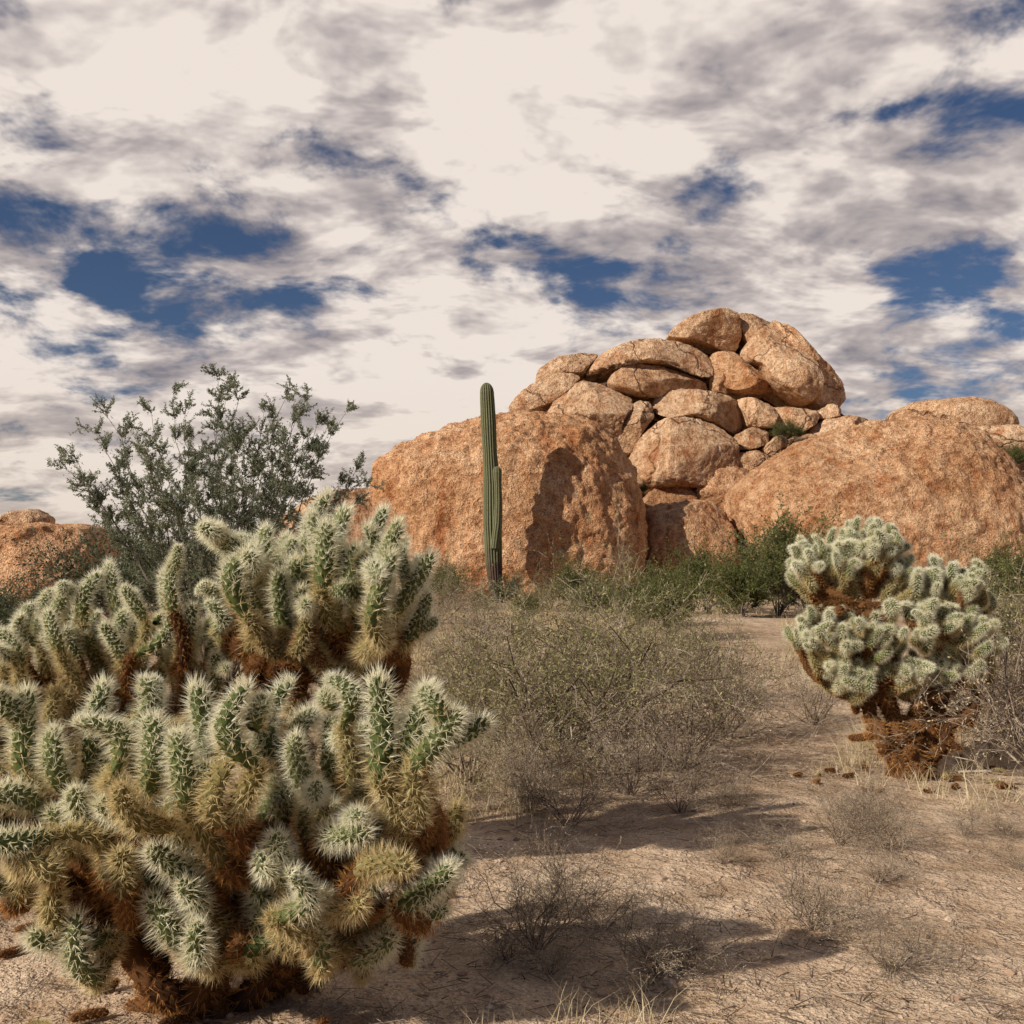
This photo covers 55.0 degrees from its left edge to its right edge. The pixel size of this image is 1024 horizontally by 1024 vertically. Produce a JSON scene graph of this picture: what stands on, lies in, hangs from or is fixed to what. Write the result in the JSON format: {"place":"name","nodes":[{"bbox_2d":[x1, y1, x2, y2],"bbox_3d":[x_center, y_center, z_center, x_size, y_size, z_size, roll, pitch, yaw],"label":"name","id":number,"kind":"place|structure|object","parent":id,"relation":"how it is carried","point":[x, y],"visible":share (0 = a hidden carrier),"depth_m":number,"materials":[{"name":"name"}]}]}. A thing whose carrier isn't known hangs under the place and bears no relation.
{"place":"outdoors","nodes":[
{"label":"outdoors","id":0,"kind":"place"},
{"bbox_2d":[0,583,1023,1023],"bbox_3d":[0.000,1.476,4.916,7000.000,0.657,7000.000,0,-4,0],"label":"ground","id":1,"kind":"structure","parent":0,"point":[974,879],"depth_m":4.08,"materials":[{"name":"sand"}]},
{"bbox_2d":[0,565,48,648],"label":"dark shrub","id":2,"kind":"object","parent":1,"relation":"on","point":[7,607],"visible":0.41,"depth_m":16.06,"materials":[{"name":"green plant"}]},
{"bbox_2d":[0,522,120,613],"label":"granite boulder","id":3,"kind":"object","parent":1,"relation":"on","point":[52,533],"visible":0.47,"depth_m":28.31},
{"bbox_2d":[0,509,55,523],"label":"granite boulder","id":4,"kind":"object","parent":3,"relation":"on","point":[31,515],"visible":0.61,"depth_m":33.60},
{"bbox_2d":[1,504,194,621],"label":"dark shrub","id":5,"kind":"object","parent":1,"relation":"on","point":[126,578],"visible":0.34,"depth_m":21.64,"materials":[{"name":"green plant"}]},
{"bbox_2d":[0,542,235,878],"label":"teddy bear cholla cactus","id":6,"kind":"object","parent":1,"relation":"on","point":[67,634],"visible":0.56,"depth_m":4.30,"materials":[{"name":"green plant"}]},
{"bbox_2d":[110,541,211,613],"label":"dark shrub","id":7,"kind":"object","parent":1,"relation":"on","point":[156,603],"visible":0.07,"depth_m":23.57,"materials":[{"name":"green plant"}]},
{"bbox_2d":[179,525,219,597],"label":"dark shrub","id":8,"kind":"object","parent":1,"relation":"on","point":[208,568],"visible":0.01,"depth_m":26.40,"materials":[{"name":"green plant"}]},
{"bbox_2d":[47,363,385,704],"bbox_3d":[-3.273,0.247,10.467,3.611,3.664,2.592,0,-4,0],"label":"creosote bush","id":9,"kind":"object","parent":1,"relation":"on","point":[231,505],"visible":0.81,"depth_m":10.18,"materials":[{"name":"green plant"}]},
{"bbox_2d":[206,520,291,603],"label":"dark shrub","id":10,"kind":"object","parent":1,"relation":"on","point":[219,554],"visible":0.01,"depth_m":21.54,"materials":[{"name":"green plant"}]},
{"bbox_2d":[0,659,500,1022],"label":"teddy bear cholla cactus","id":11,"kind":"object","parent":1,"relation":"on","point":[195,873],"visible":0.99,"depth_m":2.83,"materials":[{"name":"green plant"}]},
{"bbox_2d":[189,483,443,870],"bbox_3d":[-0.886,0.811,4.411,1.219,1.981,1.036,0,-4,0],"label":"teddy bear cholla cactus","id":12,"kind":"object","parent":1,"relation":"on","point":[311,630],"visible":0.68,"depth_m":4.24,"materials":[{"name":"green plant"}]},
{"bbox_2d":[276,488,395,584],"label":"granite boulder","id":13,"kind":"object","parent":1,"relation":"on","point":[366,510],"visible":0.09,"depth_m":44.55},
{"bbox_2d":[313,575,539,742],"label":"dry shrub","id":14,"kind":"object","parent":1,"relation":"on","point":[442,681],"visible":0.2,"depth_m":8.56,"materials":[{"name":"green plant"}]},
{"bbox_2d":[394,558,487,622],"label":"dry shrub","id":15,"kind":"object","parent":1,"relation":"on","point":[448,605],"visible":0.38,"depth_m":23.88,"materials":[{"name":"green plant"}]},
{"bbox_2d":[420,549,482,608],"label":"green shrub","id":16,"kind":"object","parent":1,"relation":"on","point":[444,572],"visible":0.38,"depth_m":31.38,"materials":[{"name":"green plant"}]},
{"bbox_2d":[412,553,507,648],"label":"dry shrub","id":17,"kind":"object","parent":1,"relation":"on","point":[442,617],"visible":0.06,"depth_m":15.58,"materials":[{"name":"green plant"}]},
{"bbox_2d":[453,603,485,626],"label":"dry shrub","id":18,"kind":"object","parent":1,"relation":"on","point":[468,617],"visible":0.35,"depth_m":22.19,"materials":[{"name":"beige plant"}]},
{"bbox_2d":[430,552,513,610],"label":"desert shrub","id":19,"kind":"object","parent":1,"relation":"on","point":[451,583],"visible":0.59,"depth_m":29.75,"materials":[{"name":"green plant"}]},
{"bbox_2d":[414,565,542,674],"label":"dry shrub","id":20,"kind":"object","parent":1,"relation":"on","point":[452,635],"visible":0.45,"depth_m":12.79,"materials":[{"name":"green plant"}]},
{"bbox_2d":[454,572,502,613],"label":"desert shrub","id":21,"kind":"object","parent":1,"relation":"on","point":[479,599],"visible":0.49,"depth_m":27.98,"materials":[{"name":"green plant"}]},
{"bbox_2d":[458,771,516,814],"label":"dry shrub","id":22,"kind":"object","parent":1,"relation":"on","point":[485,798],"visible":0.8,"depth_m":5.88,"materials":[{"name":"brown plant"}]},
{"bbox_2d":[480,383,502,602],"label":"saguaro cactus","id":23,"kind":"object","parent":1,"relation":"on","point":[492,501],"visible":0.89,"depth_m":35.95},
{"bbox_2d":[427,887,572,987],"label":"dry shrub","id":24,"kind":"object","parent":1,"relation":"on","point":[502,947],"visible":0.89,"depth_m":3.47,"materials":[{"name":"brown plant"}]},
{"bbox_2d":[391,619,608,804],"bbox_3d":[-0.293,1.454,6.657,1.633,1.459,1.576,2,-4,-31],"label":"desert shrub","id":25,"kind":"object","parent":1,"relation":"on","point":[461,761],"visible":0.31,"depth_m":6.63,"materials":[{"name":"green plant"}]},
{"bbox_2d":[487,571,526,602],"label":"dark shrub","id":26,"kind":"object","parent":1,"relation":"on","point":[513,583],"visible":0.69,"depth_m":34.38,"materials":[{"name":"green plant"}]},
{"bbox_2d":[0,750,1015,1023],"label":"fallen cholla joints","id":27,"kind":"object","parent":1,"relation":"on","point":[80,1016],"visible":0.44,"depth_m":3.68,"materials":[{"name":"brown plant"}]},
{"bbox_2d":[370,408,647,600],"bbox_3d":[-0.247,0.434,42.539,11.884,9.489,10.589,0,-4,0],"label":"granite boulder","id":28,"kind":"object","parent":1,"relation":"on","point":[564,474],"visible":0.56,"depth_m":38.02,"materials":[{"name":"stone"}]},
{"bbox_2d":[638,481,650,494],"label":"green shrub","id":29,"kind":"object","parent":28,"relation":"on","point":[643,487],"visible":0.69,"depth_m":46.14,"materials":[{"name":"green plant"}]},
{"bbox_2d":[0,654,1023,1023],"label":"twig litter","id":30,"kind":"object","parent":1,"relation":"on","point":[978,1000],"visible":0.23,"depth_m":3.41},
{"bbox_2d":[397,561,633,749],"bbox_3d":[0.013,1.411,8.328,2.161,2.001,2.238,1,-4,-15],"label":"desert shrub","id":31,"kind":"object","parent":1,"relation":"on","point":[469,679],"visible":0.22,"depth_m":8.23,"materials":[{"name":"green plant"}]},
{"bbox_2d":[436,561,595,660],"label":"desert shrub","id":32,"kind":"object","parent":1,"relation":"on","point":[527,616],"visible":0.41,"depth_m":14.93,"materials":[{"name":"green plant"}]},
{"bbox_2d":[507,588,545,614],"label":"green shrub","id":33,"kind":"object","parent":1,"relation":"on","point":[528,599],"visible":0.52,"depth_m":27.23,"materials":[{"name":"green plant"}]},
{"bbox_2d":[453,726,601,811],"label":"dry shrub","id":34,"kind":"object","parent":1,"relation":"on","point":[522,775],"visible":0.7,"depth_m":5.78,"materials":[{"name":"brown plant"}]},
{"bbox_2d":[425,804,650,963],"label":"dry shrub","id":35,"kind":"object","parent":1,"relation":"on","point":[550,906],"visible":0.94,"depth_m":3.54,"materials":[{"name":"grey plant"}]},
{"bbox_2d":[501,773,576,815],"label":"dry shrub","id":36,"kind":"object","parent":1,"relation":"on","point":[523,801],"visible":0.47,"depth_m":5.74,"materials":[{"name":"brown plant"}]},
{"bbox_2d":[493,798,596,859],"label":"dry shrub","id":37,"kind":"object","parent":1,"relation":"on","point":[552,838],"visible":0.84,"depth_m":4.94,"materials":[{"name":"brown plant"}]},
{"bbox_2d":[498,932,597,984],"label":"dry shrub","id":38,"kind":"object","parent":1,"relation":"on","point":[558,960],"visible":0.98,"depth_m":3.36,"materials":[{"name":"brown plant"}]},
{"bbox_2d":[511,558,585,611],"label":"desert shrub","id":39,"kind":"object","parent":1,"relation":"on","point":[549,599],"visible":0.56,"depth_m":29.76,"materials":[{"name":"green plant"}]},
{"bbox_2d":[495,839,607,920],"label":"dry shrub","id":40,"kind":"object","parent":1,"relation":"on","point":[567,878],"visible":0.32,"depth_m":3.91,"materials":[{"name":"brown plant"}]},
{"bbox_2d":[443,653,672,805],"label":"dry shrub","id":41,"kind":"object","parent":1,"relation":"on","point":[546,753],"visible":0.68,"depth_m":5.99,"materials":[{"name":"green plant"}]},
{"bbox_2d":[472,705,663,834],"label":"dry shrub","id":42,"kind":"object","parent":1,"relation":"on","point":[580,805],"visible":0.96,"depth_m":5.48,"materials":[{"name":"brown plant"}]},
{"bbox_2d":[553,593,603,633],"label":"dry shrub","id":43,"kind":"object","parent":1,"relation":"on","point":[575,620],"visible":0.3,"depth_m":20.73,"materials":[{"name":"green plant"}]},
{"bbox_2d":[544,544,616,608],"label":"green shrub","id":44,"kind":"object","parent":1,"relation":"on","point":[567,568],"visible":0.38,"depth_m":30.60,"materials":[{"name":"green plant"}]},
{"bbox_2d":[489,534,673,682],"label":"desert shrub","id":45,"kind":"object","parent":1,"relation":"on","point":[574,637],"visible":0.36,"depth_m":12.01,"materials":[{"name":"green plant"}]},
{"bbox_2d":[411,482,765,790],"bbox_3d":[0.416,0.901,7.092,2.792,2.416,2.258,-1,-4,10],"label":"desert shrub","id":46,"kind":"object","parent":1,"relation":"on","point":[600,687],"visible":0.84,"depth_m":6.85,"materials":[{"name":"green plant"}]},
{"bbox_2d":[564,572,615,617],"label":"green shrub","id":47,"kind":"object","parent":1,"relation":"on","point":[588,595],"visible":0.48,"depth_m":25.49,"materials":[{"name":"green plant"}]},
{"bbox_2d":[503,856,685,942],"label":"dry shrub","id":48,"kind":"object","parent":1,"relation":"on","point":[627,907],"visible":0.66,"depth_m":3.79,"materials":[{"name":"brown plant"}]},
{"bbox_2d":[559,530,658,619],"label":"desert shrub","id":49,"kind":"object","parent":1,"relation":"on","point":[619,564],"visible":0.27,"depth_m":25.80,"materials":[{"name":"green plant"}]},
{"bbox_2d":[517,637,712,804],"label":"dry shrub","id":50,"kind":"object","parent":1,"relation":"on","point":[636,763],"visible":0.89,"depth_m":6.28,"materials":[{"name":"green plant"}]},
{"bbox_2d":[450,534,811,747],"bbox_3d":[1.025,1.181,8.337,2.802,1.958,1.869,-1,-4,21],"label":"desert shrub","id":51,"kind":"object","parent":1,"relation":"on","point":[626,642],"visible":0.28,"depth_m":8.16,"materials":[{"name":"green plant"}]},
{"bbox_2d":[592,551,690,625],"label":"green shrub","id":52,"kind":"object","parent":1,"relation":"on","point":[630,589],"visible":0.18,"depth_m":22.88,"materials":[{"name":"green plant"}]},
{"bbox_2d":[548,859,768,1023],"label":"dry shrub","id":53,"kind":"object","parent":1,"relation":"on","point":[657,966],"visible":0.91,"depth_m":3.32,"materials":[{"name":"brown plant"}]},
{"bbox_2d":[609,554,717,642],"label":"green shrub","id":54,"kind":"object","parent":1,"relation":"on","point":[656,588],"visible":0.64,"depth_m":19.45,"materials":[{"name":"green plant"}]},
{"bbox_2d":[504,576,828,792],"bbox_3d":[1.082,1.268,7.110,2.278,1.612,1.536,-1,-4,11],"label":"dry shrub","id":55,"kind":"object","parent":1,"relation":"on","point":[712,736],"visible":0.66,"depth_m":6.97,"materials":[{"name":"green plant"}]},
{"bbox_2d":[607,578,728,674],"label":"desert shrub","id":56,"kind":"object","parent":1,"relation":"on","point":[667,630],"visible":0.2,"depth_m":12.80,"materials":[{"name":"green plant"}]},
{"bbox_2d":[607,708,760,816],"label":"dry shrub","id":57,"kind":"object","parent":1,"relation":"on","point":[700,785],"visible":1,"depth_m":5.78,"materials":[{"name":"brown plant"}]},
{"bbox_2d":[603,897,769,979],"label":"dry shrub","id":58,"kind":"object","parent":1,"relation":"on","point":[695,949],"visible":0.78,"depth_m":3.38,"materials":[{"name":"brown plant"}]},
{"bbox_2d":[508,308,867,589],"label":"boulder pile","id":59,"kind":"object","parent":1,"relation":"on","point":[692,406],"visible":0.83,"depth_m":53.10,"materials":[{"name":"beige stone"}]},
{"bbox_2d":[766,416,799,443],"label":"green shrub","id":60,"kind":"object","parent":59,"relation":"on","point":[789,426],"visible":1,"depth_m":50.74,"materials":[{"name":"green plant"}]},
{"bbox_2d":[784,423,806,442],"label":"green shrub","id":61,"kind":"object","parent":59,"relation":"on","point":[797,432],"visible":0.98,"depth_m":50.69,"materials":[{"name":"green plant"}]},
{"bbox_2d":[884,396,1019,426],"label":"granite boulder","id":62,"kind":"object","parent":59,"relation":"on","point":[975,411],"visible":0.47,"depth_m":52.79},
{"bbox_2d":[977,424,1023,455],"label":"granite boulder","id":63,"kind":"object","parent":59,"relation":"on","point":[1001,435],"visible":0.42,"depth_m":49.08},
{"bbox_2d":[999,439,1023,463],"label":"green shrub","id":64,"kind":"object","parent":63,"relation":"on","point":[1016,456],"visible":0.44,"depth_m":48.08,"materials":[{"name":"green plant"}]},
{"bbox_2d":[643,499,741,597],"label":"granite boulder","id":65,"kind":"object","parent":1,"relation":"on","point":[678,521],"visible":0.44,"depth_m":41.09,"materials":[{"name":"stone"}]},
{"bbox_2d":[648,529,746,613],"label":"green shrub","id":66,"kind":"object","parent":1,"relation":"on","point":[698,566],"visible":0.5,"depth_m":29.33,"materials":[{"name":"green plant"}]},
{"bbox_2d":[607,580,801,708],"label":"desert shrub","id":67,"kind":"object","parent":1,"relation":"on","point":[704,656],"visible":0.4,"depth_m":10.28,"materials":[{"name":"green plant"}]},
{"bbox_2d":[680,814,765,864],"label":"dry shrub","id":68,"kind":"object","parent":1,"relation":"on","point":[732,846],"visible":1,"depth_m":4.63,"materials":[{"name":"brown plant"}]},
{"bbox_2d":[712,595,740,613],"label":"desert shrub","id":69,"kind":"object","parent":1,"relation":"on","point":[723,603],"visible":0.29,"depth_m":29.51,"materials":[{"name":"green plant"}]},
{"bbox_2d":[686,764,780,814],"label":"dry shrub","id":70,"kind":"object","parent":1,"relation":"on","point":[735,796],"visible":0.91,"depth_m":5.94,"materials":[{"name":"brown plant"}]},
{"bbox_2d":[648,592,832,741],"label":"dry shrub","id":71,"kind":"object","parent":1,"relation":"on","point":[742,704],"visible":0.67,"depth_m":8.22,"materials":[{"name":"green plant"}]},
{"bbox_2d":[691,532,794,616],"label":"green shrub","id":72,"kind":"object","parent":1,"relation":"on","point":[741,581],"visible":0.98,"depth_m":26.58,"materials":[{"name":"green plant"}]},
{"bbox_2d":[746,602,768,612],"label":"dry shrub","id":73,"kind":"object","parent":1,"relation":"on","point":[758,609],"visible":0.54,"depth_m":29.15,"materials":[{"name":"beige plant"}]},
{"bbox_2d":[707,490,848,615],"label":"green shrub","id":74,"kind":"object","parent":1,"relation":"on","point":[780,536],"visible":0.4,"depth_m":27.79,"materials":[{"name":"green plant"}]},
{"bbox_2d":[713,646,856,727],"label":"dry shrub","id":75,"kind":"object","parent":1,"relation":"on","point":[826,697],"visible":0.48,"depth_m":9.10,"materials":[{"name":"brown plant"}]},
{"bbox_2d":[781,598,808,617],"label":"dry shrub","id":76,"kind":"object","parent":1,"relation":"on","point":[801,609],"visible":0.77,"depth_m":26.71,"materials":[{"name":"beige plant"}]},
{"bbox_2d":[702,805,887,866],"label":"dry shrub","id":77,"kind":"object","parent":1,"relation":"on","point":[782,843],"visible":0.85,"depth_m":4.78,"materials":[{"name":"brown plant"}]},
{"bbox_2d":[758,529,835,613],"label":"green shrub","id":78,"kind":"object","parent":1,"relation":"on","point":[793,604],"visible":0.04,"depth_m":28.83,"materials":[{"name":"green plant"}]},
{"bbox_2d":[730,810,955,961],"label":"dry shrub","id":79,"kind":"object","parent":1,"relation":"on","point":[799,900],"visible":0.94,"depth_m":3.79,"materials":[{"name":"brown plant"}]},
{"bbox_2d":[811,766,889,817],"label":"dry shrub","id":80,"kind":"object","parent":1,"relation":"on","point":[852,800],"visible":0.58,"depth_m":5.67,"materials":[{"name":"brown plant"}]},
{"bbox_2d":[773,763,937,858],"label":"dry shrub","id":81,"kind":"object","parent":1,"relation":"on","point":[844,829],"visible":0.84,"depth_m":4.99,"materials":[{"name":"brown plant"}]},
{"bbox_2d":[822,768,890,813],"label":"dry shrub","id":82,"kind":"object","parent":1,"relation":"on","point":[876,791],"visible":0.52,"depth_m":5.77,"materials":[{"name":"brown plant"}]},
{"bbox_2d":[804,765,927,833],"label":"dry shrub","id":83,"kind":"object","parent":1,"relation":"on","point":[884,810],"visible":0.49,"depth_m":5.36,"materials":[{"name":"brown plant"}]},
{"bbox_2d":[723,415,1023,600],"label":"granite boulder","id":84,"kind":"object","parent":1,"relation":"on","point":[914,478],"visible":0.62,"depth_m":39.53,"materials":[{"name":"stone"}]},
{"bbox_2d":[831,818,929,891],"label":"dry shrub","id":85,"kind":"object","parent":1,"relation":"on","point":[880,870],"visible":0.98,"depth_m":4.36,"materials":[{"name":"brown plant"}]},
{"bbox_2d":[781,513,1009,780],"bbox_3d":[2.686,0.993,6.876,1.569,1.990,0.781,0,-4,0],"label":"teddy bear cholla cactus","id":86,"kind":"object","parent":1,"relation":"on","point":[853,580],"visible":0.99,"depth_m":6.80,"materials":[{"name":"green plant"}]},
{"bbox_2d":[797,863,994,1006],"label":"dry shrub","id":87,"kind":"object","parent":1,"relation":"on","point":[882,963],"visible":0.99,"depth_m":3.37,"materials":[{"name":"brown plant"}]},
{"bbox_2d":[823,755,985,867],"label":"dry shrub","id":88,"kind":"object","parent":1,"relation":"on","point":[887,832],"visible":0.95,"depth_m":4.87,"materials":[{"name":"brown plant"}]},
{"bbox_2d":[807,530,1023,806],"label":"dry shrub","id":89,"kind":"object","parent":1,"relation":"on","point":[999,723],"visible":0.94,"depth_m":6.58,"materials":[{"name":"beige plant"}]},
{"bbox_2d":[917,799,996,838],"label":"dry shrub","id":90,"kind":"object","parent":1,"relation":"on","point":[961,823],"visible":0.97,"depth_m":5.21,"materials":[{"name":"brown plant"}]},
{"bbox_2d":[898,582,1023,765],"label":"dry shrub","id":91,"kind":"object","parent":1,"relation":"on","point":[1011,676],"visible":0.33,"depth_m":7.68,"materials":[{"name":"brown plant"}]},
{"bbox_2d":[899,553,1023,733],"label":"dry shrub","id":92,"kind":"object","parent":1,"relation":"on","point":[996,661],"visible":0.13,"depth_m":8.65,"materials":[{"name":"brown plant"}]},
{"bbox_2d":[901,496,1023,701],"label":"desert shrub","id":93,"kind":"object","parent":1,"relation":"on","point":[1006,609],"visible":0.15,"depth_m":11.08,"materials":[{"name":"green plant"}]},
{"bbox_2d":[958,817,1023,871],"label":"dry shrub","id":94,"kind":"object","parent":1,"relation":"on","point":[1003,858],"visible":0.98,"depth_m":4.65,"materials":[{"name":"brown plant"}]},
{"bbox_2d":[961,529,1023,612],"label":"green shrub","id":95,"kind":"object","parent":1,"relation":"on","point":[990,561],"visible":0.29,"depth_m":29.65,"materials":[{"name":"green plant"}]},
{"bbox_2d":[964,796,1023,838],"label":"dry shrub","id":96,"kind":"object","parent":1,"relation":"on","point":[1003,825],"visible":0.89,"depth_m":5.25,"materials":[{"name":"beige plant"}]},
{"bbox_2d":[982,566,1023,658],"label":"green shrub","id":97,"kind":"object","parent":1,"relation":"on","point":[1009,611],"visible":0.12,"depth_m":13.70,"materials":[{"name":"green plant"}]},
{"bbox_2d":[986,520,1023,608],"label":"green shrub","id":98,"kind":"object","parent":1,"relation":"on","point":[1010,569],"visible":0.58,"depth_m":28.29,"materials":[{"name":"green plant"}]},
{"bbox_2d":[995,812,1023,873],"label":"dry shrub","id":99,"kind":"object","parent":1,"relation":"on","point":[1016,844],"visible":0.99,"depth_m":4.47,"materials":[{"name":"brown plant"}]},
{"bbox_2d":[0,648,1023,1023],"bbox_3d":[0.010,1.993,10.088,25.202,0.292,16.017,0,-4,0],"label":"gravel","id":100,"kind":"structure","parent":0,"point":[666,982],"depth_m":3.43,"materials":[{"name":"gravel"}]},
{"bbox_2d":[0,0,1023,571],"label":"sky","id":101,"kind":"structure","parent":0,"point":[397,209],"materials":[{"name":"white"}]},
{"bbox_2d":[35,595,1023,1023],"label":"dry grass","id":102,"kind":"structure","parent":0,"point":[783,625],"depth_m":6.91,"materials":[{"name":"plant"}]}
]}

